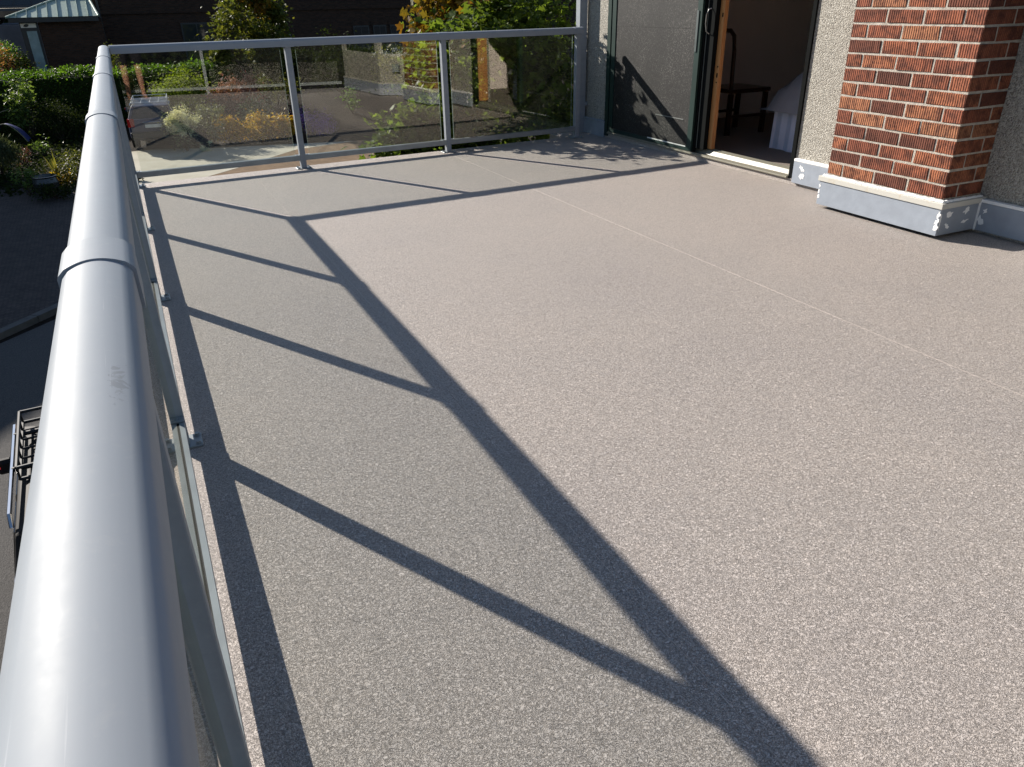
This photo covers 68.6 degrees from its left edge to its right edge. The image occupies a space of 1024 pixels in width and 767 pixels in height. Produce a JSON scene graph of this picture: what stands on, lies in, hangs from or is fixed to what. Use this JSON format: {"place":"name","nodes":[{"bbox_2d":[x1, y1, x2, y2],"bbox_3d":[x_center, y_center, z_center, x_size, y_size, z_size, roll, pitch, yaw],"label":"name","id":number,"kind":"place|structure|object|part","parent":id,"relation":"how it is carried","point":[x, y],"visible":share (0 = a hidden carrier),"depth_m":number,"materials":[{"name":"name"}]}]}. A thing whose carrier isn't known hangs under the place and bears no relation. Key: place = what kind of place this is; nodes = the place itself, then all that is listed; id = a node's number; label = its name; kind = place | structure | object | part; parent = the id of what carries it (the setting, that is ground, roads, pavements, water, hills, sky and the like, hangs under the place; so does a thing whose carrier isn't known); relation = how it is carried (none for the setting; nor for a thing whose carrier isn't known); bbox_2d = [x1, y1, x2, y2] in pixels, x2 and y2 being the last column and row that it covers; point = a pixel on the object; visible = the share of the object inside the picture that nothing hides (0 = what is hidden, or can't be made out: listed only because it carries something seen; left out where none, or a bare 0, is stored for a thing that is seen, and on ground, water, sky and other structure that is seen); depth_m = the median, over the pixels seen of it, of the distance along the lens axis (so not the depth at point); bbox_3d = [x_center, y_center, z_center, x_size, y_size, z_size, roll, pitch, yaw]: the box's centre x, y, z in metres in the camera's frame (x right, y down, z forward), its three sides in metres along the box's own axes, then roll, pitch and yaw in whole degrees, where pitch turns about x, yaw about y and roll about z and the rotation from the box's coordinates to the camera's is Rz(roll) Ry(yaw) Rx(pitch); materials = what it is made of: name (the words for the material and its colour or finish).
{"place":"outdoors","nodes":[
{"label":"outdoors","id":0,"kind":"place"},
{"bbox_2d":[0,0,47,23],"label":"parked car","id":1,"kind":"object","parent":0,"point":[8,7],"visible":0.17,"depth_m":44.78,"materials":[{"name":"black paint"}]},
{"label":"side window","id":2,"kind":"part","parent":1,"relation":"part of","materials":[{"name":"black glass"}]},
{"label":"side window","id":3,"kind":"part","parent":1,"relation":"part of","materials":[{"name":"black glass"}]},
{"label":"side window","id":4,"kind":"part","parent":1,"relation":"part of","materials":[{"name":"black glass"}]},
{"bbox_2d":[0,23,49,69],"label":"road","id":5,"kind":"structure","parent":0,"point":[10,33],"depth_m":44.14,"materials":[{"name":"grey asphalt"}]},
{"bbox_2d":[0,319,55,671],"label":"street","id":6,"kind":"structure","parent":0,"point":[24,360],"depth_m":10.48,"materials":[{"name":"grey asphalt"}]},
{"bbox_2d":[0,406,41,582],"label":"bicycle","id":7,"kind":"object","parent":6,"relation":"on","point":[19,461],"visible":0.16,"depth_m":5.84,"materials":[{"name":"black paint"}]},
{"bbox_3d":[-3.638,1.296,5.522,0.167,0.619,0.630,-15,30,-25],"label":"side window","id":8,"kind":"part","parent":7,"relation":"part of","materials":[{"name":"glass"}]},
{"bbox_2d":[0,186,76,327],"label":"paver path","id":9,"kind":"structure","parent":0,"point":[34,235],"depth_m":16.29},
{"bbox_2d":[0,315,38,339],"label":"kerb stone","id":10,"kind":"object","parent":9,"relation":"on","point":[17,326],"visible":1,"depth_m":12.52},
{"bbox_2d":[31,303,57,321],"bbox_3d":[-8.030,-1.300,13.257,0.160,0.179,0.905,7,28,16],"label":"kerb stone","id":11,"kind":"object","parent":9,"relation":"on","point":[46,313],"visible":0.43,"depth_m":13.01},
{"bbox_2d":[31,174,59,195],"bbox_3d":[-12.702,-5.410,20.477,0.660,0.505,0.655,-13,29,-22],"label":"rock","id":12,"kind":"object","parent":9,"relation":"on","point":[36,182],"visible":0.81,"depth_m":20.25,"materials":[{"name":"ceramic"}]},
{"bbox_2d":[0,46,573,342],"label":"ground","id":13,"kind":"structure","parent":0,"point":[350,126],"depth_m":30.03,"materials":[{"name":"soil"}]},
{"bbox_2d":[0,43,25,71],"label":"orange shrub","id":14,"kind":"object","parent":13,"relation":"on","point":[1,58],"visible":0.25,"depth_m":35.11,"materials":[{"name":"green plant"}]},
{"bbox_2d":[0,38,26,73],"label":"lime shrub","id":15,"kind":"object","parent":13,"relation":"on","point":[9,48],"visible":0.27,"depth_m":36.73,"materials":[{"name":"green plant"}]},
{"bbox_2d":[0,133,26,174],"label":"herb bush","id":16,"kind":"object","parent":13,"relation":"on","point":[11,152],"visible":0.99,"depth_m":22.11,"materials":[{"name":"green plant"}]},
{"bbox_2d":[0,51,42,73],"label":"bush","id":17,"kind":"object","parent":13,"relation":"on","point":[19,61],"visible":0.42,"depth_m":34.64,"materials":[{"name":"green plant"}]},
{"bbox_2d":[0,78,43,137],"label":"climbing plant","id":18,"kind":"object","parent":13,"relation":"on","point":[24,92],"visible":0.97,"depth_m":27.19,"materials":[{"name":"green plant"}]},
{"bbox_2d":[9,166,38,194],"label":"shrub","id":19,"kind":"object","parent":13,"relation":"on","point":[27,185],"visible":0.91,"depth_m":20.30,"materials":[{"name":"green plant"}]},
{"bbox_2d":[15,147,34,167],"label":"heather bush","id":20,"kind":"object","parent":13,"relation":"on","point":[28,153],"visible":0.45,"depth_m":23.65,"materials":[{"name":"green plant"}]},
{"bbox_2d":[29,134,49,155],"bbox_3d":[-15.583,-7.857,24.826,0.722,0.779,0.644,8,28,17],"label":"climber sprout","id":21,"kind":"object","parent":13,"relation":"on","point":[41,146],"visible":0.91,"depth_m":24.77,"materials":[{"name":"green plant"}]},
{"bbox_2d":[0,124,85,196],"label":"ground cover","id":22,"kind":"object","parent":13,"relation":"on","point":[40,163],"visible":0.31,"depth_m":24.83,"materials":[{"name":"green plant"}]},
{"bbox_2d":[0,123,30,141],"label":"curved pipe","id":23,"kind":"object","parent":22,"relation":"on","point":[24,135],"visible":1,"depth_m":25.60,"materials":[{"name":"blue metal"}]},
{"bbox_2d":[30,179,75,201],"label":"shrub","id":24,"kind":"object","parent":13,"relation":"on","point":[49,191],"visible":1,"depth_m":19.84,"materials":[{"name":"green plant"}]},
{"bbox_2d":[31,168,76,188],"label":"shrub","id":25,"kind":"object","parent":13,"relation":"on","point":[68,180],"visible":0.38,"depth_m":21.07,"materials":[{"name":"green plant"}]},
{"bbox_2d":[20,95,88,141],"bbox_3d":[-16.401,-9.498,26.925,2.411,1.693,2.236,-13,29,-22],"label":"yew shrub","id":26,"kind":"object","parent":13,"relation":"on","point":[65,114],"visible":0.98,"depth_m":26.85,"materials":[{"name":"green plant"}]},
{"bbox_2d":[5,0,107,75],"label":"brick porch","id":27,"kind":"object","parent":13,"relation":"on","point":[72,32],"visible":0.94,"depth_m":37.02,"materials":[{"name":"brown brick"}]},
{"bbox_2d":[27,31,46,70],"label":"column","id":28,"kind":"structure","parent":27,"relation":"in","point":[33,37],"depth_m":36.71,"materials":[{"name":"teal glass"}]},
{"bbox_2d":[42,150,74,184],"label":"spiky plant","id":29,"kind":"object","parent":13,"relation":"on","point":[53,164],"visible":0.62,"depth_m":21.20,"materials":[{"name":"yellow plant"}]},
{"bbox_2d":[49,141,81,183],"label":"shrub","id":30,"kind":"object","parent":13,"relation":"on","point":[72,168],"visible":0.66,"depth_m":21.07,"materials":[{"name":"green plant"}]},
{"bbox_2d":[0,55,218,134],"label":"laurel hedge","id":31,"kind":"object","parent":13,"relation":"on","point":[74,89],"visible":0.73,"depth_m":29.18,"materials":[{"name":"green plant"}]},
{"bbox_2d":[99,42,124,68],"bbox_3d":[-17.084,-13.190,32.297,1.310,2.934,1.196,-6,27,-9],"label":"corner sapling","id":32,"kind":"object","parent":13,"relation":"on","point":[113,62],"visible":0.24,"depth_m":31.98,"materials":[{"name":"green plant"}]},
{"bbox_2d":[124,94,183,147],"bbox_3d":[-12.803,-9.504,26.913,1.948,1.588,4.060,-11,29,-19],"label":"parked car","id":33,"kind":"object","parent":13,"relation":"on","point":[144,117],"visible":0.66,"depth_m":25.32,"materials":[{"name":"silver paint"}]},
{"bbox_3d":[-12.173,-9.150,25.314,1.296,0.340,0.290,-11,29,-19],"label":"rear window","id":34,"kind":"part","parent":33,"relation":"part of","materials":[{"name":"black glass"}]},
{"bbox_2d":[143,62,217,114],"bbox_3d":[-12.814,-11.309,29.004,3.039,2.039,2.555,-13,29,-22],"label":"mound shrub","id":35,"kind":"object","parent":13,"relation":"on","point":[181,94],"visible":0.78,"depth_m":28.74,"materials":[{"name":"green plant"}]},
{"bbox_2d":[156,102,212,150],"bbox_3d":[-11.047,-8.598,25.370,1.766,1.766,1.506,-13,29,-22],"label":"flowering shrub","id":36,"kind":"object","parent":13,"relation":"on","point":[175,126],"visible":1,"depth_m":25.11,"materials":[{"name":"green plant"}]},
{"bbox_2d":[189,97,226,145],"bbox_3d":[-10.557,-9.087,26.085,1.358,1.681,1.473,-13,29,-22],"label":"olive shrub","id":37,"kind":"object","parent":13,"relation":"on","point":[214,134],"visible":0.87,"depth_m":25.97,"materials":[{"name":"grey plant"}]},
{"bbox_2d":[66,141,350,183],"bbox_3d":[-9.117,-7.021,23.916,9.400,0.172,6.900,-13,29,-22],"label":"concrete apron","id":38,"kind":"object","parent":13,"relation":"on","point":[155,159],"visible":0.46,"depth_m":24.77,"materials":[{"name":"beige concrete"}]},
{"bbox_2d":[203,86,218,105],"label":"gold tuft","id":39,"kind":"object","parent":13,"relation":"on","point":[209,98],"visible":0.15,"depth_m":29.98,"materials":[{"name":"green plant"}]},
{"bbox_2d":[210,114,251,142],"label":"gold shrub","id":40,"kind":"object","parent":13,"relation":"on","point":[234,136],"visible":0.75,"depth_m":26.61,"materials":[{"name":"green plant"}]},
{"bbox_2d":[201,69,268,116],"bbox_3d":[-10.649,-11.165,29.017,2.196,1.774,2.554,6,28,14],"label":"lace maple","id":41,"kind":"object","parent":13,"relation":"on","point":[223,95],"visible":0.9,"depth_m":28.49,"materials":[{"name":"green plant"}]},
{"bbox_2d":[194,0,297,106],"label":"garden tree","id":42,"kind":"object","parent":13,"relation":"on","point":[270,15],"visible":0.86,"depth_m":28.81,"materials":[{"name":"green plant"}]},
{"bbox_2d":[234,92,276,124],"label":"variegated shrub","id":43,"kind":"object","parent":13,"relation":"on","point":[247,110],"visible":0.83,"depth_m":28.44,"materials":[{"name":"green plant"}]},
{"bbox_2d":[240,106,279,141],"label":"gold shrub","id":44,"kind":"object","parent":13,"relation":"on","point":[257,129],"visible":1,"depth_m":26.84,"materials":[{"name":"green plant"}]},
{"bbox_2d":[252,66,308,107],"bbox_3d":[-9.442,-11.975,30.139,2.371,1.789,2.587,14,31,27],"label":"dark bush","id":45,"kind":"object","parent":13,"relation":"on","point":[279,82],"visible":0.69,"depth_m":30.16,"materials":[{"name":"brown plant"}]},
{"bbox_2d":[268,108,305,140],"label":"gold shrub","id":46,"kind":"object","parent":13,"relation":"on","point":[284,127],"visible":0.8,"depth_m":27.01,"materials":[{"name":"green plant"}]},
{"bbox_2d":[289,103,337,136],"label":"purple flowers","id":47,"kind":"object","parent":13,"relation":"on","point":[318,127],"visible":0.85,"depth_m":27.62,"materials":[{"name":"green plant"}]},
{"bbox_2d":[203,43,432,89],"bbox_3d":[-8.044,-15.357,36.025,12.590,1.738,2.144,-13,29,-22],"label":"dark hedge","id":48,"kind":"object","parent":13,"relation":"on","point":[302,65],"visible":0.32,"depth_m":34.90,"materials":[{"name":"green plant"}]},
{"bbox_2d":[91,0,575,69],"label":"brick building","id":49,"kind":"structure","parent":13,"relation":"on","point":[125,22],"depth_m":42.53,"materials":[{"name":"brown brick"}]},
{"bbox_2d":[177,17,213,62],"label":"window","id":50,"kind":"structure","parent":49,"relation":"in","point":[189,29],"depth_m":42.45,"materials":[{"name":"black glass"}]},
{"bbox_2d":[351,21,370,49],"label":"window","id":51,"kind":"structure","parent":49,"relation":"in","point":[362,27],"depth_m":46.15,"materials":[{"name":"black glass"}]},
{"bbox_2d":[371,20,387,51],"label":"window","id":52,"kind":"structure","parent":49,"relation":"in","point":[379,27],"depth_m":46.60,"materials":[{"name":"black glass"}]},
{"bbox_2d":[388,20,402,46],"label":"window","id":53,"kind":"structure","parent":49,"relation":"in","point":[393,29],"depth_m":46.94,"materials":[{"name":"black glass"}]},
{"bbox_2d":[305,25,387,94],"bbox_3d":[-7.003,-13.797,32.073,3.601,2.776,4.055,-13,29,-22],"label":"dark bush","id":54,"kind":"object","parent":13,"relation":"on","point":[354,67],"visible":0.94,"depth_m":31.98,"materials":[{"name":"green plant"}]},
{"bbox_2d":[334,86,363,113],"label":"lime sprig","id":55,"kind":"object","parent":13,"relation":"on","point":[351,102],"visible":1,"depth_m":30.41,"materials":[{"name":"green plant"}]},
{"bbox_2d":[361,45,431,98],"bbox_3d":[-4.385,-13.477,32.234,3.892,2.330,3.597,21,35,37],"label":"lacecap shrub","id":56,"kind":"object","parent":13,"relation":"on","point":[386,53],"visible":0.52,"depth_m":32.18,"materials":[{"name":"green plant"}]},
{"bbox_2d":[341,0,575,159],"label":"maple tree","id":57,"kind":"object","parent":13,"relation":"on","point":[499,75],"visible":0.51,"depth_m":8.15,"materials":[{"name":"green plant"}]},
{"bbox_2d":[576,0,1023,241],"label":"house","id":58,"kind":"structure","parent":13,"relation":"on","point":[910,114],"depth_m":4.74,"materials":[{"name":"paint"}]},
{"bbox_2d":[139,132,1023,766],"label":"balcony deck","id":59,"kind":"structure","parent":58,"relation":"attached to","point":[567,450],"depth_m":2.42,"materials":[{"name":"concrete"}]},
{"bbox_2d":[0,45,251,766],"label":"glass railing","id":60,"kind":"object","parent":59,"relation":"on","point":[116,652],"visible":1,"depth_m":0.47,"materials":[{"name":"metal"}]},
{"bbox_2d":[108,27,583,177],"bbox_3d":[-1.187,-2.623,6.916,4.368,1.074,0.090,-15,30,-25],"label":"glass railing","id":61,"kind":"object","parent":59,"relation":"on","point":[287,44],"visible":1,"depth_m":6.77,"materials":[{"name":"metal"}]},
{"bbox_2d":[608,0,708,150],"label":"screen door","id":62,"kind":"structure","parent":58,"relation":"in","point":[656,52],"depth_m":7.03,"materials":[{"name":"grey metal"}]},
{"bbox_2d":[707,0,728,148],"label":"timber door","id":63,"kind":"structure","parent":58,"relation":"in","point":[724,9],"depth_m":6.45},
{"bbox_2d":[714,112,791,165],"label":"room floor","id":64,"kind":"structure","parent":58,"relation":"on","point":[745,137],"depth_m":7.41,"materials":[{"name":"carpet"}]},
{"bbox_2d":[718,28,770,135],"bbox_3d":[2.289,-3.102,7.695,0.532,0.995,0.480,-13,29,-22],"label":"wooden chair","id":65,"kind":"object","parent":64,"relation":"on","point":[731,88],"visible":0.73,"depth_m":7.62,"materials":[{"name":"brown wood"}]},
{"bbox_2d":[718,0,813,117],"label":"room side wall","id":66,"kind":"structure","parent":64,"relation":"on","point":[772,37],"depth_m":8.71,"materials":[{"name":"paint"}]},
{"bbox_2d":[760,72,802,151],"bbox_3d":[3.513,-2.515,6.701,2.000,0.819,1.520,-13,29,-22],"label":"bed","id":67,"kind":"object","parent":64,"relation":"on","point":[784,104],"visible":0.12,"depth_m":6.79,"materials":[{"name":"fabric"}]},
{"bbox_2d":[212,141,389,175],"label":"brick paving","id":68,"kind":"structure","parent":0,"point":[336,147],"depth_m":24.33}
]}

